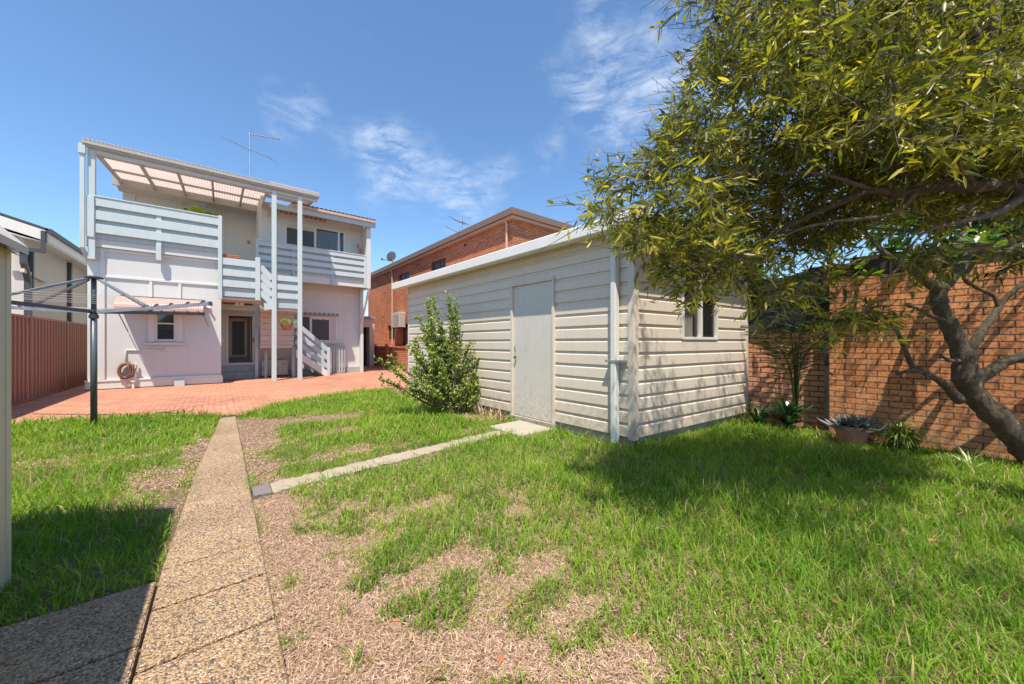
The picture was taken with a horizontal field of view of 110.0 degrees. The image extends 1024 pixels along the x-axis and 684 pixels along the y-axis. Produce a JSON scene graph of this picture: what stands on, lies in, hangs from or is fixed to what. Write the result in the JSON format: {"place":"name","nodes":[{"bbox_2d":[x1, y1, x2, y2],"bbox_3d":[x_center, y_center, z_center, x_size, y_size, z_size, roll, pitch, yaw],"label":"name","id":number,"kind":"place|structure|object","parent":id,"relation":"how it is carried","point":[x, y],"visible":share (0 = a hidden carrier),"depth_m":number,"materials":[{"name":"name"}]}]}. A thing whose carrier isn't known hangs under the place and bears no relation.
{"place":"outdoors","nodes":[
{"label":"outdoors","id":0,"kind":"place"},
{"bbox_2d":[0,213,86,323],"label":"neighbour house","id":1,"kind":"structure","parent":0,"point":[53,257],"depth_m":11.54,"materials":[{"name":"grey metal"}]},
{"bbox_2d":[0,416,288,683],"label":"garden path","id":2,"kind":"structure","parent":0,"point":[212,620],"depth_m":1.59,"materials":[{"name":"beige concrete"}]},
{"bbox_2d":[11,365,407,424],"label":"brick paving","id":3,"kind":"structure","parent":0,"point":[228,396],"depth_m":8.50,"materials":[{"name":"brick"}]},
{"bbox_2d":[78,137,376,390],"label":"white house","id":4,"kind":"structure","parent":3,"relation":"on","point":[307,268],"depth_m":11.48,"materials":[{"name":"paint"}]},
{"bbox_2d":[120,361,136,387],"bbox_3d":[-10.456,0.875,9.776,0.341,0.750,0.119,0,0,-39],"label":"hose reel holder","id":5,"kind":"object","parent":4,"relation":"attached to","point":[133,380],"visible":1,"depth_m":9.83,"materials":[{"name":"white plastic"}]},
{"bbox_2d":[117,361,136,378],"bbox_3d":[-10.468,0.748,9.754,0.389,0.499,0.181,0,0,-39],"label":"garden hose","id":6,"kind":"object","parent":5,"relation":"hanging from","point":[129,375],"visible":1,"depth_m":9.72,"materials":[{"name":"brown rubber"}]},
{"bbox_2d":[125,349,164,360],"bbox_3d":[-10.254,0.336,10.030,0.795,0.328,0.100,0,0,-39],"label":"water pipe","id":7,"kind":"object","parent":4,"relation":"attached to","point":[138,350],"visible":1,"depth_m":9.93,"materials":[{"name":"white plastic"}]},
{"bbox_2d":[144,310,185,344],"bbox_3d":[-9.934,-0.480,10.282,0.850,1.060,0.108,0,0,-39],"label":"window","id":8,"kind":"structure","parent":4,"relation":"in","point":[160,327],"depth_m":10.29,"materials":[{"name":"white paint"}]},
{"bbox_2d":[180,205,219,215],"bbox_3d":[-11.541,-3.874,13.268,1.175,2.388,1.137,0,0,-39],"label":"potted fern","id":9,"kind":"object","parent":4,"relation":"on","point":[198,209],"visible":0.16,"depth_m":13.11,"materials":[{"name":"green plant"}]},
{"bbox_2d":[222,254,238,258],"bbox_3d":[-8.845,-2.688,11.264,0.420,0.157,0.220,0,0,-39],"label":"planter box","id":10,"kind":"object","parent":4,"relation":"on","point":[230,256],"visible":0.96,"depth_m":11.18,"materials":[{"name":"orange ceramic"}]},
{"bbox_2d":[229,318,250,361],"bbox_3d":[-10.180,-0.125,13.662,0.483,1.650,1.000,0,0,-81],"label":"front door","id":11,"kind":"structure","parent":4,"relation":"in","point":[237,326],"depth_m":13.68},
{"bbox_2d":[226,128,280,177],"bbox_3d":[-11.758,-7.776,16.215,2.232,3.852,1.201,0,0,-39],"label":"tv antenna","id":12,"kind":"object","parent":4,"relation":"attached to","point":[253,134],"visible":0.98,"depth_m":16.14,"materials":[{"name":"metal"}]},
{"bbox_2d":[279,312,293,329],"bbox_3d":[-7.699,-0.750,12.219,0.485,0.641,0.501,0,0,-39],"label":"hanging plant","id":13,"kind":"object","parent":4,"relation":"hanging from","point":[285,326],"visible":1,"depth_m":12.14,"materials":[{"name":"green plant"}]},
{"bbox_2d":[285,221,344,251],"bbox_3d":[-7.734,-3.970,14.174,2.130,1.240,0.039,0,0,-39],"label":"sliding window","id":14,"kind":"structure","parent":4,"relation":"in","point":[312,236],"depth_m":14.18,"materials":[{"name":"grey glass"}]},
{"bbox_2d":[302,315,338,342],"bbox_3d":[-7.789,-0.540,14.360,1.600,1.100,0.078,0,0,-39],"label":"window","id":15,"kind":"structure","parent":4,"relation":"in","point":[324,328],"depth_m":14.49,"materials":[{"name":"white paint"}]},
{"bbox_2d":[261,360,287,376],"bbox_3d":[-8.806,0.930,13.312,0.820,0.600,0.290,0,0,-39],"label":"air conditioner","id":16,"kind":"object","parent":3,"relation":"on","point":[282,367],"visible":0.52,"depth_m":13.27,"materials":[{"name":"white metal"}]},
{"bbox_2d":[328,346,344,372],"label":"slatted gate","id":17,"kind":"structure","parent":3,"relation":"on","point":[342,360],"depth_m":14.71,"materials":[{"name":"grey paint"}]},
{"bbox_2d":[374,344,407,369],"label":"brick wall","id":18,"kind":"structure","parent":3,"relation":"on","point":[382,352],"depth_m":17.99,"materials":[{"name":"red brick"}]},
{"bbox_2d":[363,316,375,365],"bbox_3d":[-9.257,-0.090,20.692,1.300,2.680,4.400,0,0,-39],"label":"water heater","id":19,"kind":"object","parent":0,"point":[368,340],"depth_m":19.41,"materials":[{"name":"white metal"}]},
{"bbox_2d":[363,328,365,365],"bbox_3d":[-8.324,0.200,19.542,0.698,2.100,0.040,0,0,-39],"label":"door","id":20,"kind":"structure","parent":19,"relation":"in","point":[364,329],"depth_m":19.70,"materials":[{"name":"black"}]},
{"bbox_2d":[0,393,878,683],"bbox_3d":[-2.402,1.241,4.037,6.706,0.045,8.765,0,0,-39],"label":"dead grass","id":21,"kind":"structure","parent":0,"point":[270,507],"depth_m":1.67,"materials":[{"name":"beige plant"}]},
{"bbox_2d":[498,653,502,664],"bbox_3d":[-0.044,1.230,1.398,0.018,0.008,0.044,-3,9,20],"label":"fallen leaf","id":22,"kind":"object","parent":21,"relation":"on","point":[500,658],"visible":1,"depth_m":1.40,"materials":[{"name":"orange plant"}]},
{"bbox_2d":[0,0,1022,315],"label":"sky","id":23,"kind":"structure","parent":0,"point":[407,116],"materials":[{"name":"blue"}]},
{"bbox_2d":[0,390,1023,683],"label":"ground","id":24,"kind":"structure","parent":0,"point":[262,436],"depth_m":2.07,"materials":[{"name":"soil"}]},
{"bbox_2d":[0,226,28,591],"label":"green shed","id":25,"kind":"structure","parent":24,"relation":"on","point":[8,240],"depth_m":1.83,"materials":[{"name":"beige paint"}]},
{"bbox_2d":[13,384,85,405],"bbox_3d":[-15.682,1.245,14.319,0.790,0.030,38.000,0,0,-39],"label":"concrete strip","id":26,"kind":"object","parent":24,"relation":"on","point":[83,389],"visible":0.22,"depth_m":9.29,"materials":[{"name":"grey concrete"}]},
{"bbox_2d":[11,313,86,405],"bbox_3d":[-9.591,0.330,6.726,0.080,1.840,16.588,0,0,-39],"label":"metal fence","id":27,"kind":"object","parent":26,"relation":"on","point":[48,356],"visible":0.63,"depth_m":8.35,"materials":[{"name":"brown metal"}]},
{"bbox_2d":[252,483,271,499],"bbox_3d":[-2.077,1.245,2.976,0.125,0.070,0.240,0,0,-39],"label":"edging paver","id":28,"kind":"object","parent":24,"relation":"on","point":[258,491],"visible":0.78,"depth_m":2.94,"materials":[{"name":"grey concrete"}]},
{"bbox_2d":[270,472,324,495],"bbox_3d":[-1.893,1.256,3.170,0.420,0.089,0.248,0,0,-44],"label":"edging stone","id":29,"kind":"object","parent":24,"relation":"on","point":[278,484],"visible":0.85,"depth_m":3.14,"materials":[{"name":"stone"}]},
{"bbox_2d":[321,460,377,481],"bbox_3d":[-1.571,1.256,3.489,0.516,0.088,0.238,0,0,-44],"label":"edging stone","id":30,"kind":"object","parent":24,"relation":"on","point":[372,463],"visible":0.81,"depth_m":3.47,"materials":[{"name":"stone"}]},
{"bbox_2d":[372,450,418,467],"bbox_3d":[-1.235,1.256,3.820,0.435,0.089,0.282,0,0,-39],"label":"edging stone","id":31,"kind":"object","parent":24,"relation":"on","point":[401,457],"visible":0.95,"depth_m":3.80,"materials":[{"name":"stone"}]},
{"bbox_2d":[374,290,480,414],"bbox_3d":[-1.400,0.293,6.252,1.814,2.440,0.789,0,0,-11],"label":"shrub","id":32,"kind":"object","parent":24,"relation":"on","point":[455,390],"visible":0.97,"depth_m":6.22,"materials":[{"name":"green plant"}]},
{"bbox_2d":[411,443,453,458],"bbox_3d":[-0.904,1.255,4.149,0.509,0.090,0.225,0,0,-45],"label":"edging stone","id":33,"kind":"object","parent":24,"relation":"on","point":[426,450],"visible":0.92,"depth_m":4.12,"materials":[{"name":"stone"}]},
{"bbox_2d":[392,388,506,419],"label":"dry weeds","id":34,"kind":"object","parent":24,"relation":"on","point":[500,417],"visible":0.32,"depth_m":6.13,"materials":[{"name":"beige plant"}]},
{"bbox_2d":[447,436,483,448],"bbox_3d":[-0.572,1.255,4.486,0.445,0.089,0.298,0,0,-39],"label":"edging stone","id":35,"kind":"object","parent":24,"relation":"on","point":[463,441],"visible":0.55,"depth_m":4.47,"materials":[{"name":"stone"}]},
{"bbox_2d":[368,207,575,346],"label":"brick flats","id":36,"kind":"structure","parent":24,"relation":"on","point":[509,227],"depth_m":16.80,"materials":[{"name":"red brick"}]},
{"bbox_2d":[381,251,395,262],"bbox_3d":[-8.955,-5.827,26.033,0.684,1.354,1.585,0,0,-39],"label":"satellite dish","id":37,"kind":"object","parent":36,"relation":"on","point":[391,255],"visible":0.91,"depth_m":25.55,"materials":[{"name":"metal"}]},
{"bbox_2d":[389,326,395,339],"bbox_3d":[-7.378,-0.650,22.281,0.040,0.900,1.300,0,0,-39],"label":"window","id":38,"kind":"structure","parent":36,"relation":"in","point":[394,330],"depth_m":22.26,"materials":[{"name":"black glass"}]},
{"bbox_2d":[391,312,405,333],"bbox_3d":[-6.550,-1.119,20.695,0.509,1.262,1.306,0,0,-39],"label":"air conditioner","id":39,"kind":"object","parent":36,"relation":"attached to","point":[397,320],"visible":1,"depth_m":20.29,"materials":[{"name":"white metal"}]},
{"bbox_2d":[400,272,408,280],"bbox_3d":[-6.197,-3.625,20.825,0.040,0.850,1.650,0,0,-39],"label":"window","id":40,"kind":"structure","parent":36,"relation":"in","point":[404,276],"depth_m":20.92,"materials":[{"name":"black glass"}]},
{"bbox_2d":[403,324,407,345],"bbox_3d":[-5.960,-0.475,20.533,0.040,1.250,1.200,0,0,-39],"label":"window","id":41,"kind":"structure","parent":36,"relation":"in","point":[405,336],"depth_m":20.81,"materials":[{"name":"brown metal"}]},
{"bbox_2d":[432,258,445,270],"bbox_3d":[-3.519,-3.625,17.524,0.040,0.850,1.550,0,0,-39],"label":"window","id":42,"kind":"structure","parent":36,"relation":"in","point":[439,264],"depth_m":17.53,"materials":[{"name":"black glass"}]},
{"bbox_2d":[445,216,468,231],"bbox_3d":[-3.010,-5.976,18.785,0.600,1.652,1.990,0,0,-39],"label":"tv antenna","id":43,"kind":"object","parent":36,"relation":"on","point":[462,222],"visible":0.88,"depth_m":18.39,"materials":[{"name":"metal"}]},
{"bbox_2d":[477,430,504,441],"bbox_3d":[-0.260,1.256,4.788,0.410,0.088,0.244,0,0,-39],"label":"edging stone","id":44,"kind":"object","parent":24,"relation":"on","point":[481,435],"visible":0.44,"depth_m":4.76,"materials":[{"name":"stone"}]},
{"bbox_2d":[0,384,1023,683],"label":"lawn grass","id":45,"kind":"structure","parent":24,"relation":"on","point":[28,432],"depth_m":2.40,"materials":[{"name":"green plant"}]},
{"bbox_2d":[11,275,212,425],"bbox_3d":[-6.309,0.120,5.204,3.048,2.260,3.089,0,0,-39],"label":"clothesline","id":46,"kind":"object","parent":45,"relation":"on","point":[94,312],"visible":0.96,"depth_m":5.34,"materials":[{"name":"grey metal"}]},
{"bbox_2d":[489,420,551,438],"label":"concrete slab","id":47,"kind":"structure","parent":24,"relation":"on","point":[523,427],"depth_m":5.09,"materials":[{"name":"concrete"}]},
{"bbox_2d":[392,207,769,446],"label":"garden shed","id":48,"kind":"structure","parent":24,"relation":"on","point":[573,332],"depth_m":5.04,"materials":[{"name":"wood"}]},
{"bbox_2d":[514,281,551,421],"bbox_3d":[0.306,0.122,5.487,0.081,2.055,0.860,0,0,-41],"label":"door","id":49,"kind":"structure","parent":48,"relation":"in","point":[532,302],"depth_m":5.48,"materials":[{"name":"paint"}]},
{"bbox_2d":[681,268,717,339],"bbox_3d":[2.610,-0.525,5.063,0.920,0.950,0.135,0,0,-34],"label":"window","id":50,"kind":"structure","parent":48,"relation":"in","point":[687,318],"depth_m":5.02,"materials":[{"name":"white metal"}]},
{"bbox_2d":[693,239,784,278],"bbox_3d":[4.753,-0.667,8.527,3.024,3.851,3.052,0,0,3],"label":"background tree","id":51,"kind":"object","parent":24,"relation":"on","point":[770,271],"visible":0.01,"depth_m":7.52,"materials":[{"name":"green plant"}]},
{"bbox_2d":[738,392,821,424],"bbox_3d":[3.872,0.952,5.271,0.974,0.548,1.107,0,0,-39],"label":"strap leaf plant","id":52,"kind":"object","parent":24,"relation":"on","point":[786,412],"visible":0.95,"depth_m":5.19,"materials":[{"name":"green plant"}]},
{"bbox_2d":[538,0,1023,361],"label":"overhanging tree","id":53,"kind":"object","parent":24,"relation":"on","point":[958,88],"visible":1,"depth_m":2.12,"materials":[{"name":"green plant"}]},
{"bbox_2d":[746,331,823,429],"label":"brick wall","id":54,"kind":"structure","parent":24,"relation":"on","point":[762,382],"depth_m":5.50,"materials":[{"name":"brown brick"}]},
{"bbox_2d":[740,254,852,421],"bbox_3d":[4.028,-0.095,5.165,0.343,2.495,1.446,0,0,-39],"label":"young palm","id":55,"kind":"object","parent":24,"relation":"on","point":[795,384],"visible":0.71,"depth_m":5.20,"materials":[{"name":"green plant"}]},
{"bbox_2d":[824,329,828,433],"bbox_3d":[4.352,0.525,4.953,0.060,1.450,0.043,0,0,-39],"label":"steel post","id":56,"kind":"object","parent":24,"relation":"on","point":[826,386],"visible":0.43,"depth_m":4.93,"materials":[{"name":"grey metal"}]},
{"bbox_2d":[817,412,888,445],"bbox_3d":[4.226,1.043,4.496,0.616,0.414,0.600,0,0,23],"label":"terracotta pot","id":57,"kind":"object","parent":24,"relation":"on","point":[852,428],"visible":0.98,"depth_m":4.38,"materials":[{"name":"ceramic"}]},
{"bbox_2d":[737,0,1023,466],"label":"leaning tree","id":58,"kind":"object","parent":24,"relation":"on","point":[969,378],"visible":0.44,"depth_m":3.64,"materials":[{"name":"brown plant"}]},
{"bbox_2d":[869,409,946,450],"bbox_3d":[4.593,1.038,4.226,0.822,0.527,0.807,0,0,-39],"label":"liriope clump","id":59,"kind":"object","parent":24,"relation":"on","point":[903,435],"visible":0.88,"depth_m":4.17,"materials":[{"name":"green plant"}]},
{"bbox_2d":[807,111,1023,257],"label":"background tree","id":60,"kind":"object","parent":24,"relation":"on","point":[880,239],"visible":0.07,"depth_m":6.15,"materials":[{"name":"green plant"}]},
{"bbox_2d":[829,262,1023,460],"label":"brick wall","id":61,"kind":"structure","parent":24,"relation":"on","point":[863,379],"depth_m":4.27,"materials":[{"name":"brown brick"}]},
{"bbox_2d":[748,264,838,332],"bbox_3d":[4.045,-0.636,5.568,0.061,0.933,1.551,0,0,-39],"label":"shade cloth","id":62,"kind":"object","parent":61,"relation":"attached to","point":[765,315],"visible":0.3,"depth_m":5.42,"materials":[{"name":"fabric"}]},
{"bbox_2d":[839,235,1023,278],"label":"neighbour carport","id":63,"kind":"object","parent":24,"relation":"on","point":[880,262],"visible":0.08,"depth_m":4.53,"materials":[{"name":"grey metal"}]},
{"bbox_2d":[945,446,988,468],"bbox_3d":[4.505,1.123,3.583,0.318,0.215,0.300,0,0,3],"label":"weed","id":64,"kind":"object","parent":24,"relation":"on","point":[968,459],"visible":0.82,"depth_m":3.55,"materials":[{"name":"green plant"}]}
]}

